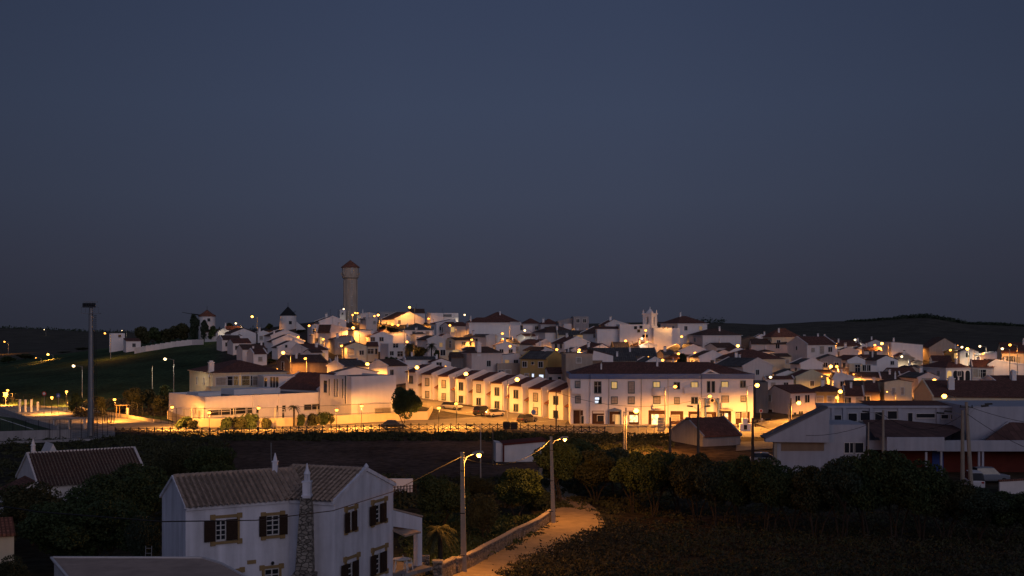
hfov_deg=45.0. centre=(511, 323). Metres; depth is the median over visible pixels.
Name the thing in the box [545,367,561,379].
house
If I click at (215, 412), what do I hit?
window
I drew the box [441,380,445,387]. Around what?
window
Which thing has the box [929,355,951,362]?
house
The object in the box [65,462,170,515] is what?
broadleaf tree
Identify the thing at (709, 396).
street lamp
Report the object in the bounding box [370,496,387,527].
window
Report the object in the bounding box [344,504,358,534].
window
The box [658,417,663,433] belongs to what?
direction sign
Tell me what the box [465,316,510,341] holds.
house
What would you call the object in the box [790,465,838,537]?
broadleaf tree
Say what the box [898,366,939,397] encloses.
house
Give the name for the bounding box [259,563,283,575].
window
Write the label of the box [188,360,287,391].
villa
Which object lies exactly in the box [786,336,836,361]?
house
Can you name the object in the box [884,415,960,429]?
overhead wire
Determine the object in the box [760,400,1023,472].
market hall
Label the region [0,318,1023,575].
ground
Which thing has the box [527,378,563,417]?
terrace house
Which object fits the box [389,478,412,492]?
garden wall
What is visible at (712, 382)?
window
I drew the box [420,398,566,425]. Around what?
street
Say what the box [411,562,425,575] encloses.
stone wall
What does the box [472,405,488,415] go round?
parked car
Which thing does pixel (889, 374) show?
house
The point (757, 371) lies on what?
window
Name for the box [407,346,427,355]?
broadleaf tree
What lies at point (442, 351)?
window
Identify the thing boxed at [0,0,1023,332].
sky
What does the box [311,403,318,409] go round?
window
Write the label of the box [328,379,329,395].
window
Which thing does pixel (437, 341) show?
house
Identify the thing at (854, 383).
house
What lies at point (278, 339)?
house
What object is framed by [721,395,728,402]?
window
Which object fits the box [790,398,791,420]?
utility pole
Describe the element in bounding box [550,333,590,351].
house
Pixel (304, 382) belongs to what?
roof
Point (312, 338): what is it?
house
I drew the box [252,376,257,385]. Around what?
window
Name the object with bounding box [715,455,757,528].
broadleaf tree
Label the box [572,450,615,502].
broadleaf tree
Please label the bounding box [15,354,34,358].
broadleaf tree
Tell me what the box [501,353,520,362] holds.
house
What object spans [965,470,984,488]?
parked car
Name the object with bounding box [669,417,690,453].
utility pole
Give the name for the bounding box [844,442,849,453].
window
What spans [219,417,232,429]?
bush
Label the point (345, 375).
window
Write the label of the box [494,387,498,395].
window
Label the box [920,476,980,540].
broadleaf tree
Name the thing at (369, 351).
window
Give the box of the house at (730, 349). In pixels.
[723,346,743,352]
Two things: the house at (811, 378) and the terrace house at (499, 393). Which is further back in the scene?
the house at (811, 378)
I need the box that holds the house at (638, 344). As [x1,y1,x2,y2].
[631,339,657,352]
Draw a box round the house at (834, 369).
[831,367,847,373]
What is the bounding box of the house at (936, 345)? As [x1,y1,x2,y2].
[923,337,960,360]
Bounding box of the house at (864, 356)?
[858,354,871,358]
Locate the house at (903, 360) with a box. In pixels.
[896,350,914,366]
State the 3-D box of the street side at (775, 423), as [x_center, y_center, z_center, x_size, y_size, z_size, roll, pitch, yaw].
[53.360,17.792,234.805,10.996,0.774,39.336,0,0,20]
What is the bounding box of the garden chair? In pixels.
[403,556,412,570]
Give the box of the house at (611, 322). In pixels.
[598,316,626,325]
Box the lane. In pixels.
[453,468,604,575]
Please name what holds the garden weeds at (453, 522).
on the ground at (56, 372)
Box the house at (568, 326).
[562,324,571,329]
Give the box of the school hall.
[320,373,395,415]
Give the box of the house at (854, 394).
[842,382,864,402]
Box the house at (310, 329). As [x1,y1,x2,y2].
[307,323,318,342]
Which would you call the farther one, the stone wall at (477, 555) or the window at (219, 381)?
the window at (219, 381)
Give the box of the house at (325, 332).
[317,322,348,347]
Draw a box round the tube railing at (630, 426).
[605,426,672,431]
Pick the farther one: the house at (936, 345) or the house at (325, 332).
the house at (936, 345)
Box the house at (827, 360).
[816,354,841,368]
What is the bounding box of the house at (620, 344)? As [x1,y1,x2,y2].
[610,341,629,347]
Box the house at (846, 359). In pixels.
[839,355,865,367]
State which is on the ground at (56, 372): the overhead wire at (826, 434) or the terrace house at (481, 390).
the terrace house at (481, 390)
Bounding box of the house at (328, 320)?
[314,309,346,326]
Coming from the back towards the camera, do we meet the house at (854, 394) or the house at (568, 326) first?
the house at (568, 326)
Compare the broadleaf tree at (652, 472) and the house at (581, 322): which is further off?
the house at (581, 322)
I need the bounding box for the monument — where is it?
[739,418,750,430]
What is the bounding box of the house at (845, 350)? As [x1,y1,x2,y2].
[837,340,859,356]
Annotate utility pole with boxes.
[492,427,493,465]
[555,392,556,430]
[625,408,626,449]
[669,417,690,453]
[687,404,709,452]
[747,418,770,461]
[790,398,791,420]
[862,410,884,455]
[937,410,964,483]
[960,402,992,485]
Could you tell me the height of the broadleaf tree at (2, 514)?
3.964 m
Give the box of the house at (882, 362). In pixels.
[865,351,898,371]
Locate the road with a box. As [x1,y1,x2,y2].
[23,405,775,436]
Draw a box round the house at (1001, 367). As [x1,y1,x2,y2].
[986,357,1023,374]
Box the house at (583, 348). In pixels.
[578,342,609,351]
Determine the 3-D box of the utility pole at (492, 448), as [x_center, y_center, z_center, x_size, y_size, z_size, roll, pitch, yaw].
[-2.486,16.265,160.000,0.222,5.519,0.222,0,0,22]
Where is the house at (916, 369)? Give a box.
[898,359,918,371]
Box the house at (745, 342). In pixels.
[741,336,758,348]
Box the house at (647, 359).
[637,356,664,361]
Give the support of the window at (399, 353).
in the house at (394, 350)
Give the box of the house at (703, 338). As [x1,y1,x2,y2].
[687,326,742,348]
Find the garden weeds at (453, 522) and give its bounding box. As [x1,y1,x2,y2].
[396,509,548,563]
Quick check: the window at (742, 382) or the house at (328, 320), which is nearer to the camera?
the window at (742, 382)
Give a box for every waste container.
[503,421,509,428]
[510,421,517,429]
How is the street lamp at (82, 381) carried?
on the ground at (56, 372)
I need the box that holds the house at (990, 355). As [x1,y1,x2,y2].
[974,351,996,359]
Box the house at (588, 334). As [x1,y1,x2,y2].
[580,323,608,342]
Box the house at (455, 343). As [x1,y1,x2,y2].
[445,337,475,350]
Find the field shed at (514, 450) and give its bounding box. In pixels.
[494,437,546,461]
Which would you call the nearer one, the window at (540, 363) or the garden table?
the garden table
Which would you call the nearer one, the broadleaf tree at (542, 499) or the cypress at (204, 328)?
the broadleaf tree at (542, 499)
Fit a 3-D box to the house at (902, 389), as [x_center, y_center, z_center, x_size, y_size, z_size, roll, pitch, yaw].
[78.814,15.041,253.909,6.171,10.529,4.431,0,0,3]
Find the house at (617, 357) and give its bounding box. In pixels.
[611,352,636,361]
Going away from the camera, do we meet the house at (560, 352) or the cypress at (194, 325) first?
the house at (560, 352)
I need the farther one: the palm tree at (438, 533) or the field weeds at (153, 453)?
the field weeds at (153, 453)
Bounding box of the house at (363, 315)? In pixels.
[356,310,377,322]
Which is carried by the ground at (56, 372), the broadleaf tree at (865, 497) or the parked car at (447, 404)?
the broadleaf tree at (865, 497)
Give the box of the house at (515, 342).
[498,335,520,353]
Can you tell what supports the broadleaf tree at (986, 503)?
on the ground at (56, 372)
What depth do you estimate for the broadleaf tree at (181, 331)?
418.37 m
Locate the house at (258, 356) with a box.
[247,346,267,364]
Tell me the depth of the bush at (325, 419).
216.41 m
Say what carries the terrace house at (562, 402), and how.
on the ground at (56, 372)
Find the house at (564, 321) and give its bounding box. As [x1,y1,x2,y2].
[555,318,572,329]
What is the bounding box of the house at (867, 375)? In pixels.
[849,372,879,379]
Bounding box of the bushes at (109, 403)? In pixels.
[68,398,167,416]
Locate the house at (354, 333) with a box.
[348,322,370,344]
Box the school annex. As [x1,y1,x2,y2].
[258,374,294,387]
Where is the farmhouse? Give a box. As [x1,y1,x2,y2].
[0,439,142,509]
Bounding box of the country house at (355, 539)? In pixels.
[159,453,431,575]
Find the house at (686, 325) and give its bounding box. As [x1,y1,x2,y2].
[659,312,708,343]
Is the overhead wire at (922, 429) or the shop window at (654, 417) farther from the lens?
the shop window at (654, 417)
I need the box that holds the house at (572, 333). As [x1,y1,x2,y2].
[556,327,583,338]
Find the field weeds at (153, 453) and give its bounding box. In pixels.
[0,428,675,539]
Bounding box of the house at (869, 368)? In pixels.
[863,365,876,371]
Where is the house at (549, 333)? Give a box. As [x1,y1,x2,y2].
[531,326,568,341]
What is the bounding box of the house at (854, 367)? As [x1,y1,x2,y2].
[847,363,862,374]
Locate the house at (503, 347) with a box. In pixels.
[492,337,516,353]
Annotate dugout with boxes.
[52,417,86,428]
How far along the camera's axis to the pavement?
218.55 m
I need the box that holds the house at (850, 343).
[833,339,861,348]
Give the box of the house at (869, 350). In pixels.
[861,343,881,354]
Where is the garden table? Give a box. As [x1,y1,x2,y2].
[393,557,409,571]
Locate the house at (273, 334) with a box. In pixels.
[263,329,299,347]
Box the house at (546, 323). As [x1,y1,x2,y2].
[538,318,555,329]
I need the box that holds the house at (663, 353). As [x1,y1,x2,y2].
[657,346,674,361]
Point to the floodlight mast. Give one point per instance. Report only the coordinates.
(91, 377)
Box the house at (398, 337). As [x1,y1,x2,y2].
[388,325,407,345]
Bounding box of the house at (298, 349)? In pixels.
[291,342,328,360]
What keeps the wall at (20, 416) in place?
on the sports ground paving
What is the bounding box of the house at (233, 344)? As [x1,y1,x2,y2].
[227,335,250,354]
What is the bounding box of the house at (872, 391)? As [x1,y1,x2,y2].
[862,382,880,400]
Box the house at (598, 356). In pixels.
[587,349,614,363]
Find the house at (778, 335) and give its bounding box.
[761,328,800,342]
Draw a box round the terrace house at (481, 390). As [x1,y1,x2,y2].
[471,371,506,407]
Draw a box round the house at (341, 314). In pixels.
[338,306,345,319]
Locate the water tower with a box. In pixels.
[341,260,359,321]
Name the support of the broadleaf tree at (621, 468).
on the ground at (56, 372)
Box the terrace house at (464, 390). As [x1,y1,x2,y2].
[453,369,486,404]
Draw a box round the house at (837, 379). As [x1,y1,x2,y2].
[828,369,854,389]
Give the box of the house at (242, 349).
[236,341,266,361]
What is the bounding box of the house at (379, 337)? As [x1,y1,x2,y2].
[365,324,393,351]
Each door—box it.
[374,407,390,413]
[615,415,619,423]
[932,451,943,470]
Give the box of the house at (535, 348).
[522,341,554,352]
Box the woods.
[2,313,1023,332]
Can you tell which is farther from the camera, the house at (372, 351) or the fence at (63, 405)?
the house at (372, 351)
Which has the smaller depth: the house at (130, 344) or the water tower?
the house at (130, 344)
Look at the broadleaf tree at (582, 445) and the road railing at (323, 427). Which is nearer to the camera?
the broadleaf tree at (582, 445)
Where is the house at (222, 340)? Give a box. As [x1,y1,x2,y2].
[216,335,239,350]
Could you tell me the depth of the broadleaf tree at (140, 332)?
418.65 m
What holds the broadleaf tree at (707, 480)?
on the ground at (56, 372)
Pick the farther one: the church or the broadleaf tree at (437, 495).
the church
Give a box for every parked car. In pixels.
[380,419,406,428]
[441,401,462,409]
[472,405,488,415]
[484,408,504,416]
[516,413,537,422]
[750,452,772,463]
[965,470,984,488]
[972,466,1009,480]
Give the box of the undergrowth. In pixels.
[493,504,1023,575]
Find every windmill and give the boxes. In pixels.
[182,310,215,338]
[279,307,296,329]
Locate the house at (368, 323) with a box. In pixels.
[359,314,377,331]
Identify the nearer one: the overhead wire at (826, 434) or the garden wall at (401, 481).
the garden wall at (401, 481)
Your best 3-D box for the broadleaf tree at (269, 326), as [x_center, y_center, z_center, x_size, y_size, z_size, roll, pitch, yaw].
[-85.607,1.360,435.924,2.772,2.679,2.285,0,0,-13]
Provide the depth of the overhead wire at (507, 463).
95.68 m
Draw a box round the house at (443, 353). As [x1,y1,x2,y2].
[439,349,461,359]
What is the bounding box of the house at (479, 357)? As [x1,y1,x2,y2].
[461,342,502,371]
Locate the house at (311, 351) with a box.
[303,349,322,354]
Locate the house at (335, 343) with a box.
[328,333,354,354]
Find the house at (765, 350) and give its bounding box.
[759,345,774,353]
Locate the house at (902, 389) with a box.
[878,372,913,400]
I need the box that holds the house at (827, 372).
[809,369,831,383]
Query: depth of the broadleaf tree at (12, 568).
69.81 m
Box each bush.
[175,416,191,427]
[186,419,197,427]
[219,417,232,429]
[231,416,246,429]
[241,413,259,427]
[261,417,271,427]
[297,413,305,425]
[307,413,320,425]
[318,412,330,424]
[328,413,334,423]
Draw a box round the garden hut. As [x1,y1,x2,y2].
[0,517,15,563]
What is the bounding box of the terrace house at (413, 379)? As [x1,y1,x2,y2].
[404,363,436,397]
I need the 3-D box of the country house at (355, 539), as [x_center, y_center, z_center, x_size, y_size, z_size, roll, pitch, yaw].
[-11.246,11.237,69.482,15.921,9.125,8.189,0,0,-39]
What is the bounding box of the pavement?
[572,424,738,425]
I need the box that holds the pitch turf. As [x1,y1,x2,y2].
[0,416,48,430]
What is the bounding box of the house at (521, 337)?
[517,333,535,341]
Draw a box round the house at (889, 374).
[878,369,899,379]
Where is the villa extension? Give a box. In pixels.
[206,385,255,390]
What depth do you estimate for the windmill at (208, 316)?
429.79 m
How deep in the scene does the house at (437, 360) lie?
283.97 m
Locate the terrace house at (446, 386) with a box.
[436,367,469,401]
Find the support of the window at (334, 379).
in the school hall
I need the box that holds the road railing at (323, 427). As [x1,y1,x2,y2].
[115,423,604,434]
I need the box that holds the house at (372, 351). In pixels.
[366,342,378,361]
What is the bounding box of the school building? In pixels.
[169,387,319,418]
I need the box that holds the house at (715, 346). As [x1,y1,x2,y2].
[705,339,733,350]
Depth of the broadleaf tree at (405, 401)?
211.56 m
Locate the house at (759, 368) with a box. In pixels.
[714,354,773,379]
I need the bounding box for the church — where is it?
[595,308,679,351]
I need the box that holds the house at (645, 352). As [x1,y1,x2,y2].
[587,347,656,358]
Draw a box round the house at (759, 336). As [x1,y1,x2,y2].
[754,328,764,338]
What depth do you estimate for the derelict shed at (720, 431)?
188.94 m
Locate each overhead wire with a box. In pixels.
[0,456,461,521]
[466,440,549,464]
[559,393,703,406]
[754,419,880,435]
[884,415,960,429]
[968,414,1023,446]
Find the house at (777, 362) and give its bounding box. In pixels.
[716,349,786,375]
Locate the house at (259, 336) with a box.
[256,327,268,342]
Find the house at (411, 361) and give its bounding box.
[402,348,435,368]
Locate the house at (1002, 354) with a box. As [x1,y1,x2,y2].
[997,338,1023,362]
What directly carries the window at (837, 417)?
in the market hall
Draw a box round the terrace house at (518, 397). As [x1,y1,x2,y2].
[508,376,544,413]
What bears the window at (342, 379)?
in the school hall
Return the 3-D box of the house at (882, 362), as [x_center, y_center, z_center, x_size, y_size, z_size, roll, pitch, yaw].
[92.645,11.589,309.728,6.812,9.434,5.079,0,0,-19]
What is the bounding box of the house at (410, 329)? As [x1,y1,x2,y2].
[400,323,432,343]
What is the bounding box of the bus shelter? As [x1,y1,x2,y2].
[115,404,129,417]
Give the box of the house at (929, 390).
[913,376,1023,400]
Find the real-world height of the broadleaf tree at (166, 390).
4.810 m
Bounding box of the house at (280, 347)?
[271,338,299,359]
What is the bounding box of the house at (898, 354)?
[893,352,910,357]
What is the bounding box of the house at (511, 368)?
[496,363,519,374]
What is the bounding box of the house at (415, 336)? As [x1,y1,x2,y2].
[410,327,428,344]
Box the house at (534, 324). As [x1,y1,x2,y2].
[521,318,539,331]
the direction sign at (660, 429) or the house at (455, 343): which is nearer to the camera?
the direction sign at (660, 429)
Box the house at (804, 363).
[789,358,823,370]
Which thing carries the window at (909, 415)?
in the market hall
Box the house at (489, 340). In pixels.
[463,330,498,347]
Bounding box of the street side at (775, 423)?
[756,416,798,426]
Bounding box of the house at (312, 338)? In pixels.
[309,328,317,343]
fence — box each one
[2,393,113,424]
[14,415,112,438]
[126,401,186,424]
[191,401,427,418]
[393,484,416,495]
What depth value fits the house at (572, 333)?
359.65 m
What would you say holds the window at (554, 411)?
in the terrace house at (562, 402)
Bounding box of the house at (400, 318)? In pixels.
[380,311,424,324]
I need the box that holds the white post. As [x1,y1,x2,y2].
[24,400,26,411]
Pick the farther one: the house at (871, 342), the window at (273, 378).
the house at (871, 342)
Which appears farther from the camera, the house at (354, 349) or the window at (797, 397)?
the house at (354, 349)
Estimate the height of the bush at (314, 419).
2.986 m
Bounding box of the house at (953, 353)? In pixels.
[943,344,957,361]
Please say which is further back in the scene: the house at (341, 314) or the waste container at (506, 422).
the house at (341, 314)
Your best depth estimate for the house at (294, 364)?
291.68 m
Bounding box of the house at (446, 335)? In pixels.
[438,333,452,338]
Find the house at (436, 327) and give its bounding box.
[430,313,453,334]
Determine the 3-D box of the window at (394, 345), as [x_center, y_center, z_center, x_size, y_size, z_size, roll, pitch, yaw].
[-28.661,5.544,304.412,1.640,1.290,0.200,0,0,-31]
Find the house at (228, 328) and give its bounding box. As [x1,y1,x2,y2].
[224,323,241,330]
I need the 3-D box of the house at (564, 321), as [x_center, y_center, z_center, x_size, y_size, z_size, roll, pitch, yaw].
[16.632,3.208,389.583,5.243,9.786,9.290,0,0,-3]
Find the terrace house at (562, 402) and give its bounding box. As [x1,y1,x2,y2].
[547,381,568,420]
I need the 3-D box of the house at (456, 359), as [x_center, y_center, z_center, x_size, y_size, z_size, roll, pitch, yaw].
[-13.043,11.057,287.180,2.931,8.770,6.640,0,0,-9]
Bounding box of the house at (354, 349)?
[343,337,366,361]
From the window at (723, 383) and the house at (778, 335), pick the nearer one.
the window at (723, 383)
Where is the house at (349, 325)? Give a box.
[346,319,353,329]
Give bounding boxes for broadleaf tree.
[0,480,64,545]
[0,510,20,541]
[0,554,30,575]
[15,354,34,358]
[15,486,150,555]
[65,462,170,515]
[68,392,83,413]
[94,396,106,413]
[122,387,145,408]
[134,326,151,346]
[141,388,155,406]
[145,327,161,344]
[151,395,168,412]
[156,385,174,396]
[160,328,176,342]
[170,323,189,339]
[183,446,237,472]
[208,325,217,339]
[265,323,272,329]
[383,327,397,331]
[390,387,422,423]
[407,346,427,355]
[416,473,470,525]
[465,493,500,538]
[493,467,543,515]
[524,488,550,510]
[532,441,582,502]
[562,438,601,488]
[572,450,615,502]
[603,447,629,494]
[609,451,648,512]
[627,450,674,516]
[664,452,692,511]
[665,452,715,523]
[677,353,686,361]
[689,460,736,526]
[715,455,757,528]
[741,457,791,533]
[765,465,815,533]
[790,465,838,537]
[812,455,866,538]
[841,449,896,536]
[870,449,922,538]
[895,458,952,540]
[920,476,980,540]
[942,485,1009,543]
[979,491,1023,544]
[1008,491,1023,526]
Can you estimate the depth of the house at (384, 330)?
351.19 m
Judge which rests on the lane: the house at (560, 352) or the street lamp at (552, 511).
the street lamp at (552, 511)
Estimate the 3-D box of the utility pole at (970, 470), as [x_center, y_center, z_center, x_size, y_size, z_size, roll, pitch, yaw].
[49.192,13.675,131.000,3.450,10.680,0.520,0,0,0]
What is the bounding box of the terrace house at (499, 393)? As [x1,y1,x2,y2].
[489,373,523,411]
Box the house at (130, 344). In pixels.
[123,338,140,351]
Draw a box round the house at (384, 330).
[375,329,390,332]
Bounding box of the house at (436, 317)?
[427,308,457,324]
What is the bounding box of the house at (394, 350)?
[380,343,404,358]
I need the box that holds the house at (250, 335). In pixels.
[224,328,256,343]
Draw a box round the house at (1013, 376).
[980,370,1023,380]
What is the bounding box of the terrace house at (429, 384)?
[420,365,452,399]
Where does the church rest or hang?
on the ground at (56, 372)
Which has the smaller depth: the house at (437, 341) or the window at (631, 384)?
the window at (631, 384)
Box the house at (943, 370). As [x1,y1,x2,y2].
[917,359,971,379]
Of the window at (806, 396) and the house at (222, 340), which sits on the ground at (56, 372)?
the house at (222, 340)
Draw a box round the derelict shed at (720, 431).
[671,416,741,446]
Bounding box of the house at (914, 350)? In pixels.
[881,338,923,364]
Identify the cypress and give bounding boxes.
[189,314,199,339]
[200,320,208,341]
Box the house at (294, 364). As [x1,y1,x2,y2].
[276,353,327,373]
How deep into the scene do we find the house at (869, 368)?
294.12 m
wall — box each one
[0,407,57,429]
[0,429,71,440]
[0,430,114,443]
[67,403,153,421]
[134,339,203,353]
[167,406,432,426]
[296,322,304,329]
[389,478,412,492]
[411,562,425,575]
[443,556,457,575]
[456,509,550,572]
[998,478,1023,493]
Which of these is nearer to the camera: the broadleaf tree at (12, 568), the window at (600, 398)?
the broadleaf tree at (12, 568)
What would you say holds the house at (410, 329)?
on the ground at (56, 372)
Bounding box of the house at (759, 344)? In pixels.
[749,339,786,352]
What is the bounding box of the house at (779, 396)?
[768,384,816,414]
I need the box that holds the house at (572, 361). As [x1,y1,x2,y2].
[562,353,592,380]
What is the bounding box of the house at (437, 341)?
[416,330,446,355]
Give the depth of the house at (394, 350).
304.97 m
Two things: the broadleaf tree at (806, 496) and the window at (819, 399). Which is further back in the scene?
the window at (819, 399)
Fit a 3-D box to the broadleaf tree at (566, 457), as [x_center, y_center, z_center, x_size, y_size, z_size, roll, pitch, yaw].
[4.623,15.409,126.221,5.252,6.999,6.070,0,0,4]
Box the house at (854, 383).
[843,377,878,385]
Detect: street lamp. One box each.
[72,365,82,406]
[104,332,110,358]
[164,358,173,392]
[257,406,259,431]
[360,404,362,428]
[456,372,467,411]
[460,451,483,571]
[466,424,480,477]
[507,378,518,420]
[549,436,567,522]
[623,409,638,448]
[664,385,676,429]
[699,395,711,416]
[746,384,758,417]
[789,401,800,420]
[1001,348,1009,374]
[1009,344,1017,374]
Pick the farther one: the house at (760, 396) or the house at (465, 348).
the house at (465, 348)
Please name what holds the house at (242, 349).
on the ground at (56, 372)
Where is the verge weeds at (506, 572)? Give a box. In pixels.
[479,508,613,575]
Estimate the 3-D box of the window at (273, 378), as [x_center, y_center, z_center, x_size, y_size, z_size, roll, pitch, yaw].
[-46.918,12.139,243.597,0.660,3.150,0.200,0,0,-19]
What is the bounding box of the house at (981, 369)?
[969,357,994,379]
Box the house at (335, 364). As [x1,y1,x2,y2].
[326,352,367,372]
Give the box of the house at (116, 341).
[109,333,124,351]
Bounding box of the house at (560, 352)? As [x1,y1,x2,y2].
[559,345,585,354]
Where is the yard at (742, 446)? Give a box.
[736,441,772,450]
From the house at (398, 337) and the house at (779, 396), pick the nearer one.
the house at (779, 396)
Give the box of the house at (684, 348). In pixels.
[666,343,705,354]
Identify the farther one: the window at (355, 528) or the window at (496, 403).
the window at (496, 403)
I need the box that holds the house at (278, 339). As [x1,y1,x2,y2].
[266,334,304,353]
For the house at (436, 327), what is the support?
on the ground at (56, 372)
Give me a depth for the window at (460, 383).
248.47 m
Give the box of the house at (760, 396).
[753,380,767,412]
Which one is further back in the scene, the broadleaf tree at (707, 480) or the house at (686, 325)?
the house at (686, 325)
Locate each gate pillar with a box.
[422,555,429,574]
[432,559,442,575]
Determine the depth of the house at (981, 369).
291.17 m
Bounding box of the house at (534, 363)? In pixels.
[519,346,561,377]
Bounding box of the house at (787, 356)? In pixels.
[770,353,791,367]
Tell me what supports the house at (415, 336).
on the ground at (56, 372)
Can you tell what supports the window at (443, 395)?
in the terrace house at (446, 386)
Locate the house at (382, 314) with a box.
[377,312,393,321]
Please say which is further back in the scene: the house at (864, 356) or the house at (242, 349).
the house at (242, 349)
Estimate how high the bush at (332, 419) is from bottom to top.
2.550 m
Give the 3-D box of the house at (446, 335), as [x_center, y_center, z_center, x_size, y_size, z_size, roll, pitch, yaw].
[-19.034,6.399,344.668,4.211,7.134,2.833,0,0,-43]
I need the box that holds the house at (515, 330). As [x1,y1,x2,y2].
[509,322,531,338]
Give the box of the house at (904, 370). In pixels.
[884,367,915,373]
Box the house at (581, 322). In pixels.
[571,316,588,329]
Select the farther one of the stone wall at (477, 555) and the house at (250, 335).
the house at (250, 335)
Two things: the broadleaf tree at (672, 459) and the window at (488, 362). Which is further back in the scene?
the window at (488, 362)
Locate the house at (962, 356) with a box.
[957,347,979,365]
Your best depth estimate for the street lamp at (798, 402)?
225.91 m
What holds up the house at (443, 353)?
on the ground at (56, 372)
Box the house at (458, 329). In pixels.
[440,319,465,336]
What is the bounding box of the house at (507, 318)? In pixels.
[487,311,519,324]
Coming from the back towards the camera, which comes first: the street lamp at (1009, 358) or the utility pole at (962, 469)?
the street lamp at (1009, 358)
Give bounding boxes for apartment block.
[566,358,754,424]
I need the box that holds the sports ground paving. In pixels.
[0,405,114,441]
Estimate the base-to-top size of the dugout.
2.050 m
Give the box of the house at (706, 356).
[689,350,721,362]
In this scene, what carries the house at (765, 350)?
on the ground at (56, 372)
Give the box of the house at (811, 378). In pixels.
[785,369,827,388]
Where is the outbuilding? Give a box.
[50,556,246,575]
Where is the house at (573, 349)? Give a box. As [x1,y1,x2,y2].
[564,347,579,351]
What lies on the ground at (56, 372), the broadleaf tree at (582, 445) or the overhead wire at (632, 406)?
the broadleaf tree at (582, 445)
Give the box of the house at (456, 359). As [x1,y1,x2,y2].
[448,352,463,367]
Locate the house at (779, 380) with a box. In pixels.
[762,375,794,389]
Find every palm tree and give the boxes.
[288,405,299,426]
[404,343,415,355]
[422,524,458,558]
[425,344,435,355]
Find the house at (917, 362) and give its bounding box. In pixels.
[910,360,922,365]
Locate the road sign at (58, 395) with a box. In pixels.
[56,393,59,415]
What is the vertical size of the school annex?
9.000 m
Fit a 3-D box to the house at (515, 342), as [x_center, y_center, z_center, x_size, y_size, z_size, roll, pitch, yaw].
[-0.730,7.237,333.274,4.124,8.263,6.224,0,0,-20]
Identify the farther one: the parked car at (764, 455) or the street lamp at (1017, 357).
the street lamp at (1017, 357)
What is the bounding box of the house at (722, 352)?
[716,349,729,354]
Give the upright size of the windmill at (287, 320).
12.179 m
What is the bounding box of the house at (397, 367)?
[369,359,407,383]
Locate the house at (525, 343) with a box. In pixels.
[520,335,551,354]
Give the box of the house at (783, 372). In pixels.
[772,368,793,375]
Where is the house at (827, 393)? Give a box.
[812,379,845,402]
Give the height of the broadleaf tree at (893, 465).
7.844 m
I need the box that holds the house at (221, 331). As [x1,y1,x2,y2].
[205,328,227,341]
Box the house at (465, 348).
[461,346,473,351]
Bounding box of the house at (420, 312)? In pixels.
[408,304,424,322]
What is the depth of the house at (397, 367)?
276.90 m
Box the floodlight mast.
[81,301,100,435]
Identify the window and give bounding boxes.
[204,512,241,545]
[207,409,230,416]
[215,377,227,385]
[221,407,245,415]
[226,376,238,385]
[233,375,250,385]
[236,407,257,414]
[236,567,244,572]
[241,375,257,385]
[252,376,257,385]
[259,510,287,540]
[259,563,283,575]
[264,377,266,386]
[272,377,275,387]
[276,377,278,387]
[303,403,319,410]
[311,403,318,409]
[323,380,327,392]
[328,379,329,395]
[334,379,335,396]
[336,379,337,396]
[342,379,343,398]
[342,552,360,575]
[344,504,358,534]
[345,375,346,403]
[347,348,354,354]
[367,349,373,353]
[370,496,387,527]
[371,543,388,575]
[392,343,398,347]
[397,351,402,356]
[409,375,412,383]
[425,378,428,385]
[440,349,445,355]
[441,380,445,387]
[441,393,445,400]
[450,327,454,332]
[458,395,462,402]
[459,382,462,390]
[476,384,480,392]
[476,398,480,404]
[486,360,490,366]
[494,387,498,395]
[494,401,498,408]
[513,390,517,398]
[513,404,517,411]
[522,361,526,367]
[533,393,537,401]
[538,361,542,367]
[553,396,557,404]
[553,410,557,418]
[575,381,580,387]
[575,396,580,402]
[576,357,581,363]
[594,381,600,393]
[595,397,601,403]
[597,415,603,420]
[611,381,616,388]
[611,396,617,403]
[628,381,634,393]
[628,396,634,403]
[629,415,637,421]
[651,414,658,423]
[653,381,659,387]
[653,396,660,403]
[659,414,663,423]
[671,415,679,420]
[674,382,679,388]
[674,397,679,403]
[691,382,697,386]
[691,397,697,403]
[707,381,709,392]
[711,381,714,392]
[721,381,728,386]
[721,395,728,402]
[740,380,745,387]
[740,395,745,401]
[755,369,759,374]
[768,394,771,401]
[795,395,800,402]
[804,394,809,402]
[816,396,823,402]
[819,346,824,354]
[827,396,834,402]
[828,347,832,352]
[835,415,841,419]
[844,397,851,402]
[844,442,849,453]
[848,413,857,421]
[849,442,854,453]
[853,442,863,453]
[855,364,860,371]
[855,397,862,402]
[860,412,869,420]
[864,396,870,400]
[866,365,870,371]
[874,412,881,419]
[887,411,897,419]
[891,387,895,395]
[900,387,904,395]
[907,413,912,420]
[916,413,934,417]
[941,414,948,418]
[972,369,980,377]
[978,369,986,378]
[1008,356,1015,361]
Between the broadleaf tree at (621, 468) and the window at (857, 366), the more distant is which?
the window at (857, 366)
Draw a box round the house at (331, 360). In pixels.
[328,358,357,363]
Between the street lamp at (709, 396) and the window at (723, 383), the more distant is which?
the window at (723, 383)
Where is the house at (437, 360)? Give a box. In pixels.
[428,354,450,366]
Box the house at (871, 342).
[864,337,881,346]
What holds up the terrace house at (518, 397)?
on the ground at (56, 372)
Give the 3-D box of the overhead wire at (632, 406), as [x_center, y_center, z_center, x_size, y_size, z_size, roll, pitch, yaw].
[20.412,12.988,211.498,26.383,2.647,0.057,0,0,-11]
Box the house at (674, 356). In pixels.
[664,354,690,361]
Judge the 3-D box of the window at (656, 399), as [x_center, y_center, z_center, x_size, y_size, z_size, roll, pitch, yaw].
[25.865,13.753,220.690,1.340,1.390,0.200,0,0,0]

